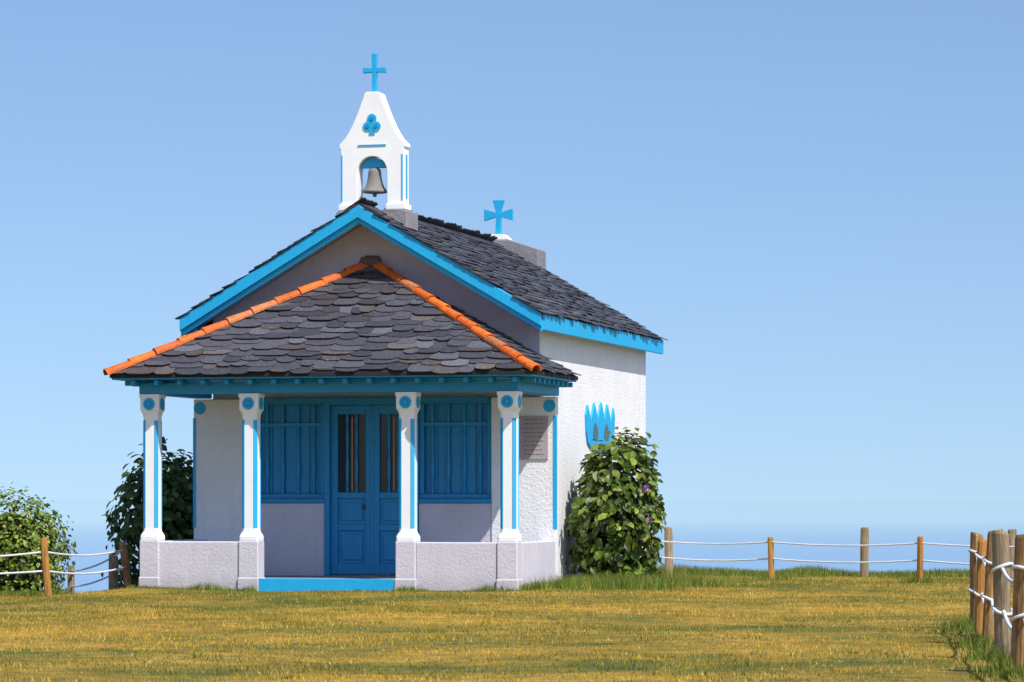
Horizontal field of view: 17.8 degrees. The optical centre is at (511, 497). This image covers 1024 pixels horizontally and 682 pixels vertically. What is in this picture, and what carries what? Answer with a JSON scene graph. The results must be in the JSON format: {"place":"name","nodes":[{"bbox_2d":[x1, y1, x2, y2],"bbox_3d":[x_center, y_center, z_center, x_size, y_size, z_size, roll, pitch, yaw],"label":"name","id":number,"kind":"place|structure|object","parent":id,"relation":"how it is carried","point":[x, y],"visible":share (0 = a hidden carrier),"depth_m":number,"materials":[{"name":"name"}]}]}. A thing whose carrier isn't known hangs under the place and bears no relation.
{"place":"outdoors","nodes":[
{"label":"outdoors","id":0,"kind":"place"},
{"bbox_2d":[0,573,1022,681],"bbox_3d":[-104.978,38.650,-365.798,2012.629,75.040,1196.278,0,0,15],"label":"ground","id":1,"kind":"structure","parent":0,"point":[930,675],"depth_m":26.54,"materials":[{"name":"plant"}]},
{"bbox_2d":[0,481,77,593],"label":"hedge shrub","id":2,"kind":"object","parent":1,"relation":"on","point":[23,534],"visible":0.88,"depth_m":39.04,"materials":[{"name":"green plant"}]},
{"bbox_2d":[0,537,131,596],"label":"rope fence","id":3,"kind":"object","parent":1,"relation":"on","point":[122,552],"visible":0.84,"depth_m":39.96,"materials":[{"name":"orange wood"}]},
{"bbox_2d":[109,554,117,589],"bbox_3d":[-5.242,1.123,42.992,0.136,0.768,0.136,0,0,15],"label":"weathered post","id":4,"kind":"object","parent":1,"relation":"on","point":[113,575],"visible":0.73,"depth_m":42.94,"materials":[{"name":"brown wood"}]},
{"bbox_2d":[101,436,193,588],"bbox_3d":[-4.751,0.255,44.867,1.712,2.223,2.197,0,0,15],"label":"hydrangea bush","id":5,"kind":"object","parent":1,"relation":"on","point":[177,503],"visible":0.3,"depth_m":44.32,"materials":[{"name":"green plant"}]},
{"bbox_2d":[103,54,666,590],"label":"white chapel","id":6,"kind":"structure","parent":1,"relation":"on","point":[395,392],"depth_m":42.23,"materials":[{"name":"paint"}]},
{"bbox_2d":[331,405,398,574],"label":"door leaves","id":7,"kind":"structure","parent":6,"relation":"in","point":[358,537],"depth_m":42.60,"materials":[{"name":"blue paint"}]},
{"bbox_2d":[564,426,666,578],"bbox_3d":[1.389,0.163,43.459,1.361,2.210,1.790,0,0,15],"label":"hydrangea bush","id":8,"kind":"object","parent":1,"relation":"on","point":[615,521],"visible":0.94,"depth_m":43.03,"materials":[{"name":"green plant"}]},
{"bbox_2d":[651,527,1016,581],"bbox_3d":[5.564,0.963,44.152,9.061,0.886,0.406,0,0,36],"label":"rope fence","id":9,"kind":"object","parent":1,"relation":"on","point":[771,542],"visible":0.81,"depth_m":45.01,"materials":[{"name":"orange wood"}]},
{"bbox_2d":[968,529,1023,671],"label":"rope fence","id":10,"kind":"object","parent":1,"relation":"on","point":[992,611],"visible":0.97,"depth_m":23.16,"materials":[{"name":"brown wood"}]},
{"bbox_2d":[0,563,1023,681],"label":"long grass","id":11,"kind":"structure","parent":0,"point":[988,655],"depth_m":40.73,"materials":[{"name":"green plant"}]},
{"bbox_2d":[0,0,1023,529],"label":"sky","id":12,"kind":"structure","parent":0,"point":[816,207],"materials":[{"name":"blue"}]},
{"bbox_2d":[43,529,1023,592],"bbox_3d":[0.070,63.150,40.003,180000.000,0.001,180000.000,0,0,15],"label":"sea","id":13,"kind":"structure","parent":0,"point":[92,541],"depth_m":3979.85,"materials":[{"name":"liquid"}]}
]}

